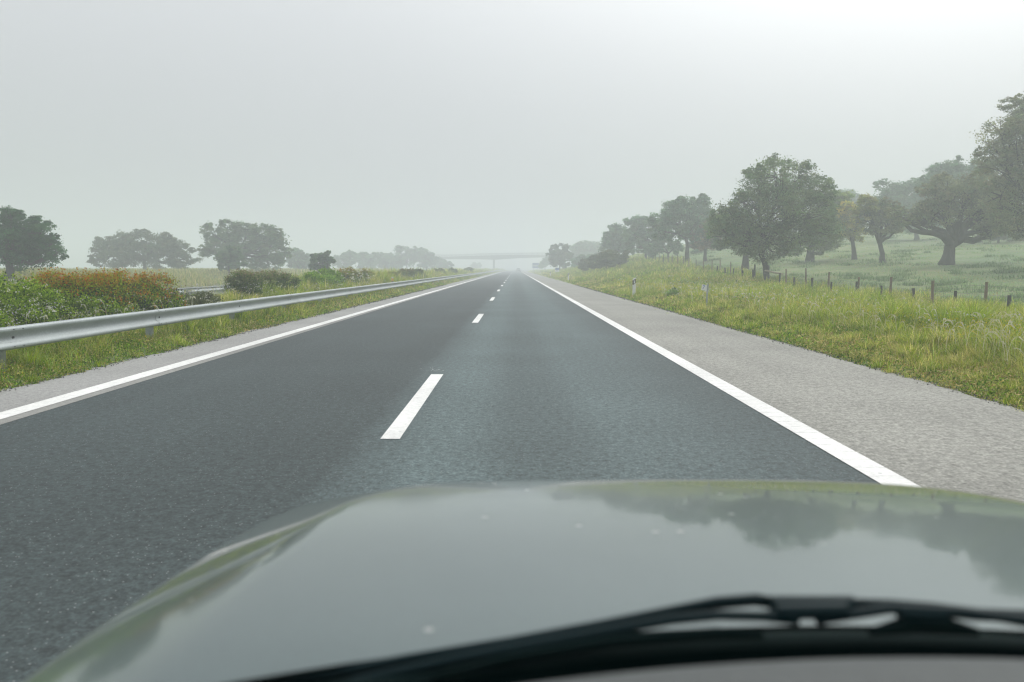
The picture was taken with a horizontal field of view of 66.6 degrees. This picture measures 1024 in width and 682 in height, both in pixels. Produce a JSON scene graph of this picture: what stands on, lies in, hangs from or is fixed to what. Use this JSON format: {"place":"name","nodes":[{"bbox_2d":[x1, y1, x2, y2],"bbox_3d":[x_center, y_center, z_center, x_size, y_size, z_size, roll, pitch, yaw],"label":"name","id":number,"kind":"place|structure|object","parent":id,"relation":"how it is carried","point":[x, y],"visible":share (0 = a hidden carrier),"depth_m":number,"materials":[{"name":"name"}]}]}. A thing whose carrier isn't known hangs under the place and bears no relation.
{"place":"outdoors","nodes":[
{"label":"outdoors","id":0,"kind":"place"},
{"bbox_2d":[0,266,404,294],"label":"meadow grass","id":1,"kind":"structure","parent":0,"point":[192,276],"depth_m":68.93,"materials":[{"name":"green plant"}]},
{"bbox_2d":[0,271,504,424],"bbox_3d":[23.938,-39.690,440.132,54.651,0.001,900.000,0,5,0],"label":"old road surface","id":2,"kind":"object","parent":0,"point":[42,409],"visible":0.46,"depth_m":10.30,"materials":[{"name":"grey asphalt"}]},
{"bbox_2d":[0,270,515,411],"bbox_3d":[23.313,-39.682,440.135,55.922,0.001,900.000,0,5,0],"label":"road shoulder","id":3,"kind":"structure","parent":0,"point":[20,396],"depth_m":11.90},
{"bbox_2d":[0,285,1022,409],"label":"grit gravel","id":4,"kind":"structure","parent":3,"relation":"on","point":[935,384],"depth_m":14.59,"materials":[{"name":"grey gravel"}]},
{"bbox_2d":[173,269,539,295],"bbox_3d":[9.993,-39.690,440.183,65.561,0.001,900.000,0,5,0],"label":"carriageway","id":5,"kind":"structure","parent":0,"point":[221,285],"depth_m":57.95,"materials":[{"name":"grey asphalt"}]},
{"bbox_2d":[0,270,880,681],"bbox_3d":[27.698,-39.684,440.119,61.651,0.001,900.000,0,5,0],"label":"road","id":6,"kind":"structure","parent":0,"point":[114,502],"depth_m":6.57,"materials":[{"name":"grey asphalt"}]},
{"bbox_2d":[0,272,499,418],"bbox_3d":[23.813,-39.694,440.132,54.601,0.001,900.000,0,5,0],"label":"line marking","id":7,"kind":"object","parent":6,"relation":"on","point":[30,407],"visible":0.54,"depth_m":10.67,"materials":[{"name":"paint"}]},
{"bbox_2d":[380,272,511,438],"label":"lane dashes","id":8,"kind":"object","parent":6,"relation":"on","point":[397,428],"visible":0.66,"depth_m":8.01,"materials":[{"name":"paint"}]},
{"bbox_2d":[22,479,1023,681],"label":"car hood","id":9,"kind":"object","parent":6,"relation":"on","point":[646,580],"visible":1,"depth_m":0.93,"materials":[{"name":"grey paint"}]},
{"bbox_2d":[521,271,920,486],"bbox_3d":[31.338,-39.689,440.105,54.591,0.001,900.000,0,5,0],"label":"line marking","id":10,"kind":"object","parent":6,"relation":"on","point":[877,472],"visible":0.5,"depth_m":7.27,"materials":[{"name":"paint"}]},
{"bbox_2d":[0,227,1023,400],"bbox_3d":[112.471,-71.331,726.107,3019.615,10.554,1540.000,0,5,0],"label":"ground","id":11,"kind":"structure","parent":0,"point":[873,244],"depth_m":64.92,"materials":[{"name":"green plant"}]},
{"bbox_2d":[0,205,68,281],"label":"holm oak","id":12,"kind":"object","parent":11,"relation":"on","point":[26,244],"visible":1,"depth_m":46.25,"materials":[{"name":"green plant"}]},
{"bbox_2d":[0,271,144,327],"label":"bush","id":13,"kind":"object","parent":11,"relation":"on","point":[38,298],"visible":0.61,"depth_m":13.97,"materials":[{"name":"green plant"}]},
{"bbox_2d":[8,266,189,321],"bbox_3d":[-9.272,-0.976,17.684,2.856,1.483,5.022,0,5,0],"label":"bush","id":14,"kind":"object","parent":11,"relation":"on","point":[104,286],"visible":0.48,"depth_m":17.15,"materials":[{"name":"green plant"}]},
{"bbox_2d":[85,228,203,269],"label":"holm oak","id":15,"kind":"object","parent":11,"relation":"on","point":[170,246],"visible":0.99,"depth_m":102.27,"materials":[{"name":"green plant"}]},
{"bbox_2d":[95,286,245,296],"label":"guardrail","id":16,"kind":"object","parent":11,"relation":"on","point":[206,290],"visible":0.02,"depth_m":31.66,"materials":[{"name":"metal"}]},
{"bbox_2d":[179,289,225,305],"bbox_3d":[-8.323,-0.968,20.976,1.225,0.885,2.238,0,5,0],"label":"bush","id":17,"kind":"object","parent":11,"relation":"on","point":[203,298],"visible":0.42,"depth_m":20.66,"materials":[{"name":"green plant"}]},
{"bbox_2d":[4,285,423,378],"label":"yellow verge flowers","id":18,"kind":"object","parent":11,"relation":"on","point":[243,322],"visible":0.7,"depth_m":19.66,"materials":[{"name":"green plant"}]},
{"bbox_2d":[213,245,247,273],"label":"holm oak","id":19,"kind":"object","parent":11,"relation":"on","point":[230,257],"visible":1,"depth_m":83.43,"materials":[{"name":"green plant"}]},
{"bbox_2d":[196,218,294,271],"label":"holm oak","id":20,"kind":"object","parent":11,"relation":"on","point":[253,237],"visible":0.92,"depth_m":97.08,"materials":[{"name":"green plant"}]},
{"bbox_2d":[0,270,501,370],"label":"guardrail","id":21,"kind":"object","parent":11,"relation":"on","point":[20,336],"visible":0.9,"depth_m":14.39,"materials":[{"name":"metal"}]},
{"bbox_2d":[0,265,506,390],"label":"median grass","id":22,"kind":"structure","parent":11,"relation":"on","point":[198,325],"depth_m":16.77,"materials":[{"name":"green plant"}]},
{"bbox_2d":[0,274,442,325],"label":"white median flowers","id":23,"kind":"object","parent":22,"relation":"on","point":[165,297],"visible":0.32,"depth_m":17.89,"materials":[{"name":"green plant"}]},
{"bbox_2d":[220,268,302,298],"bbox_3d":[-9.363,-2.080,29.270,1.638,1.436,6.334,0,5,0],"label":"bush","id":24,"kind":"object","parent":11,"relation":"on","point":[244,278],"visible":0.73,"depth_m":27.46,"materials":[{"name":"green plant"}]},
{"bbox_2d":[285,247,309,269],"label":"holm oak","id":25,"kind":"object","parent":11,"relation":"on","point":[300,259],"visible":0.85,"depth_m":148.24,"materials":[{"name":"green plant"}]},
{"bbox_2d":[298,266,344,290],"bbox_3d":[-9.028,-2.824,37.170,1.836,1.501,4.705,0,5,0],"label":"bush","id":26,"kind":"object","parent":11,"relation":"on","point":[329,275],"visible":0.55,"depth_m":36.88,"materials":[{"name":"green plant"}]},
{"bbox_2d":[308,250,336,272],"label":"holm oak","id":27,"kind":"object","parent":11,"relation":"on","point":[323,259],"visible":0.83,"depth_m":73.48,"materials":[{"name":"green plant"}]},
{"bbox_2d":[331,250,360,268],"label":"distant tree","id":28,"kind":"object","parent":11,"relation":"on","point":[346,257],"visible":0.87,"depth_m":203.11,"materials":[{"name":"green plant"}]},
{"bbox_2d":[335,266,377,286],"bbox_3d":[-9.007,-3.503,44.314,1.835,1.494,7.680,0,5,0],"label":"bush","id":29,"kind":"object","parent":11,"relation":"on","point":[351,274],"visible":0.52,"depth_m":43.14,"materials":[{"name":"green plant"}]},
{"bbox_2d":[352,251,380,268],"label":"distant tree","id":30,"kind":"object","parent":11,"relation":"on","point":[367,260],"visible":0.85,"depth_m":212.65,"materials":[{"name":"green plant"}]},
{"bbox_2d":[376,251,401,269],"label":"distant tree","id":31,"kind":"object","parent":11,"relation":"on","point":[386,260],"visible":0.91,"depth_m":223.77,"materials":[{"name":"green plant"}]},
{"bbox_2d":[390,245,423,268],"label":"distant tree","id":32,"kind":"object","parent":11,"relation":"on","point":[413,255],"visible":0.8,"depth_m":232.85,"materials":[{"name":"green plant"}]},
{"bbox_2d":[397,268,416,277],"bbox_3d":[-8.769,-5.368,64.797,1.895,1.415,5.930,0,5,0],"label":"bush","id":33,"kind":"object","parent":11,"relation":"on","point":[410,271],"visible":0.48,"depth_m":63.66,"materials":[{"name":"green plant"}]},
{"bbox_2d":[413,268,425,276],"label":"bush","id":34,"kind":"object","parent":11,"relation":"on","point":[418,270],"visible":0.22,"depth_m":70.51,"materials":[{"name":"green plant"}]},
{"bbox_2d":[417,248,439,270],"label":"distant tree","id":35,"kind":"object","parent":11,"relation":"on","point":[429,259],"visible":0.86,"depth_m":237.99,"materials":[{"name":"green plant"}]},
{"bbox_2d":[431,257,453,268],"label":"distant tree","id":36,"kind":"object","parent":11,"relation":"on","point":[443,263],"visible":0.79,"depth_m":258.23,"materials":[{"name":"green plant"}]},
{"bbox_2d":[449,267,458,274],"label":"bush","id":37,"kind":"object","parent":11,"relation":"on","point":[455,270],"visible":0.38,"depth_m":111.17,"materials":[{"name":"green plant"}]},
{"bbox_2d":[470,262,481,267],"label":"distant tree","id":38,"kind":"object","parent":11,"relation":"on","point":[475,265],"visible":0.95,"depth_m":426.77,"materials":[{"name":"green plant"}]},
{"bbox_2d":[371,252,636,268],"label":"overpass","id":39,"kind":"object","parent":11,"relation":"on","point":[490,256],"visible":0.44,"depth_m":379.46,"materials":[{"name":"concrete"}]},
{"bbox_2d":[7,279,1023,361],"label":"seedheads grass","id":40,"kind":"structure","parent":11,"relation":"on","point":[989,331],"depth_m":14.49,"materials":[{"name":"plant"}]},
{"bbox_2d":[532,263,538,271],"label":"direction sign","id":41,"kind":"object","parent":11,"relation":"on","point":[534,265],"visible":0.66,"depth_m":268.68,"materials":[{"name":"grey"}]},
{"bbox_2d":[538,255,550,268],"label":"woodland tree","id":42,"kind":"object","parent":11,"relation":"on","point":[544,262],"visible":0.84,"depth_m":253.56,"materials":[{"name":"green plant"}]},
{"bbox_2d":[545,242,573,269],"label":"woodland tree","id":43,"kind":"object","parent":11,"relation":"on","point":[560,257],"visible":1,"depth_m":163.54,"materials":[{"name":"green plant"}]},
{"bbox_2d":[569,253,596,267],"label":"woodland tree","id":44,"kind":"object","parent":11,"relation":"on","point":[575,260],"visible":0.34,"depth_m":148.69,"materials":[{"name":"green plant"}]},
{"bbox_2d":[568,240,608,257],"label":"woodland tree","id":45,"kind":"object","parent":11,"relation":"on","point":[585,247],"visible":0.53,"depth_m":221.70,"materials":[{"name":"green plant"}]},
{"bbox_2d":[577,249,629,270],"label":"bush","id":46,"kind":"object","parent":11,"relation":"on","point":[607,258],"visible":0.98,"depth_m":93.92,"materials":[{"name":"green plant"}]},
{"bbox_2d":[597,222,635,254],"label":"woodland tree","id":47,"kind":"object","parent":11,"relation":"on","point":[613,238],"visible":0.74,"depth_m":117.02,"materials":[{"name":"green plant"}]},
{"bbox_2d":[632,278,635,294],"bbox_3d":[5.857,-2.500,37.404,0.158,1.080,0.137,0,5,0],"label":"delineator post","id":48,"kind":"object","parent":11,"relation":"on","point":[634,285],"visible":0.87,"depth_m":37.36,"materials":[{"name":"white plastic"}]},
{"bbox_2d":[620,214,666,258],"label":"woodland tree","id":49,"kind":"object","parent":11,"relation":"on","point":[638,224],"visible":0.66,"depth_m":106.47,"materials":[{"name":"green plant"}]},
{"bbox_2d":[664,287,679,296],"bbox_3d":[6.987,-1.999,33.765,0.627,0.718,1.112,3,6,31],"label":"bush","id":50,"kind":"object","parent":11,"relation":"on","point":[673,291],"visible":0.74,"depth_m":33.46,"materials":[{"name":"green plant"}]},
{"bbox_2d":[641,238,703,258],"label":"bush","id":51,"kind":"object","parent":11,"relation":"on","point":[675,246],"visible":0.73,"depth_m":101.13,"materials":[{"name":"green plant"}]},
{"bbox_2d":[645,193,712,261],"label":"oak tree","id":52,"kind":"object","parent":11,"relation":"on","point":[679,209],"visible":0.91,"depth_m":86.09,"materials":[{"name":"green plant"}]},
{"bbox_2d":[701,284,708,305],"bbox_3d":[6.310,-1.311,25.549,0.274,1.122,0.064,-1,5,-11],"label":"kilometre marker","id":53,"kind":"object","parent":11,"relation":"on","point":[705,287],"visible":0.75,"depth_m":25.51,"materials":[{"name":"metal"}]},
{"bbox_2d":[688,208,723,260],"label":"oak tree","id":54,"kind":"object","parent":11,"relation":"on","point":[706,243],"visible":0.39,"depth_m":86.95,"materials":[{"name":"green plant"}]},
{"bbox_2d":[702,213,759,268],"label":"oak tree","id":55,"kind":"object","parent":11,"relation":"on","point":[745,261],"visible":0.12,"depth_m":68.94,"materials":[{"name":"green plant"}]},
{"bbox_2d":[526,253,1023,410],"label":"verge grass","id":56,"kind":"structure","parent":11,"relation":"on","point":[637,262],"depth_m":17.78,"materials":[{"name":"green plant"}]},
{"bbox_2d":[704,152,850,277],"bbox_3d":[17.202,-7.990,50.988,9.769,8.591,5.942,0,5,0],"label":"oak tree","id":57,"kind":"object","parent":11,"relation":"on","point":[790,201],"visible":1,"depth_m":50.55,"materials":[{"name":"green plant"}]},
{"bbox_2d":[606,273,1023,343],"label":"yellow wildflowers","id":58,"kind":"object","parent":11,"relation":"on","point":[849,308],"visible":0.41,"depth_m":20.11,"materials":[{"name":"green plant"}]},
{"bbox_2d":[620,275,1019,326],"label":"white wildflowers","id":59,"kind":"object","parent":11,"relation":"on","point":[827,300],"visible":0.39,"depth_m":22.40,"materials":[{"name":"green plant"}]},
{"bbox_2d":[786,190,855,261],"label":"oak tree","id":60,"kind":"object","parent":11,"relation":"on","point":[848,196],"visible":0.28,"depth_m":70.80,"materials":[{"name":"green plant"}]},
{"bbox_2d":[648,253,1023,305],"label":"wire fence","id":61,"kind":"object","parent":11,"relation":"on","point":[985,294],"visible":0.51,"depth_m":38.23,"materials":[{"name":"grey wood"}]},
{"bbox_2d":[656,228,1023,306],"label":"pasture grass","id":62,"kind":"structure","parent":11,"relation":"on","point":[927,257],"depth_m":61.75,"materials":[{"name":"green plant"}]},
{"bbox_2d":[839,188,860,205],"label":"oak tree","id":63,"kind":"object","parent":11,"relation":"on","point":[855,198],"visible":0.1,"depth_m":128.27,"materials":[{"name":"green plant"}]},
{"bbox_2d":[835,200,867,259],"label":"oak tree","id":64,"kind":"object","parent":11,"relation":"on","point":[854,232],"visible":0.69,"depth_m":68.67,"materials":[{"name":"green plant"}]},
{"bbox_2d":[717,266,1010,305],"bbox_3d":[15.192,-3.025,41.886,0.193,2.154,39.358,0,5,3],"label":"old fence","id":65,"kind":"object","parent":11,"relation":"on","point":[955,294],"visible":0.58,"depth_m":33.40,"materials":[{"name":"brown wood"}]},
{"bbox_2d":[848,193,906,262],"bbox_3d":[29.773,-9.174,63.424,4.968,5.866,3.249,0,5,0],"label":"oak tree","id":66,"kind":"object","parent":11,"relation":"on","point":[872,213],"visible":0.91,"depth_m":62.84,"materials":[{"name":"green plant"}]},
{"bbox_2d":[872,177,952,239],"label":"oak tree","id":67,"kind":"object","parent":11,"relation":"on","point":[898,191],"visible":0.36,"depth_m":93.74,"materials":[{"name":"green plant"}]},
{"bbox_2d":[884,171,1015,264],"bbox_3d":[32.530,-8.994,57.304,10.120,7.068,5.206,-1,5,-13],"label":"oak tree","id":68,"kind":"object","parent":11,"relation":"on","point":[945,202],"visible":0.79,"depth_m":56.58,"materials":[{"name":"green plant"}]},
{"bbox_2d":[909,155,994,242],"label":"oak tree","id":69,"kind":"object","parent":11,"relation":"on","point":[955,168],"visible":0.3,"depth_m":82.17,"materials":[{"name":"green plant"}]},
{"bbox_2d":[968,91,1023,240],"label":"oak tree","id":70,"kind":"object","parent":11,"relation":"on","point":[1010,178],"visible":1,"depth_m":49.07,"materials":[{"name":"green plant"}]},
{"bbox_2d":[985,216,1023,242],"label":"oak tree","id":71,"kind":"object","parent":11,"relation":"on","point":[1002,237],"visible":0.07,"depth_m":80.76,"materials":[{"name":"green plant"}]},
{"bbox_2d":[0,0,1023,267],"label":"sky","id":72,"kind":"structure","parent":0,"point":[454,127],"materials":[{"name":"grey"}]},
{"bbox_2d":[522,270,1023,501],"bbox_3d":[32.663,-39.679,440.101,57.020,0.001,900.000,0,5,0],"label":"road shoulder","id":73,"kind":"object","parent":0,"point":[920,433],"visible":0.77,"depth_m":8.29}
]}

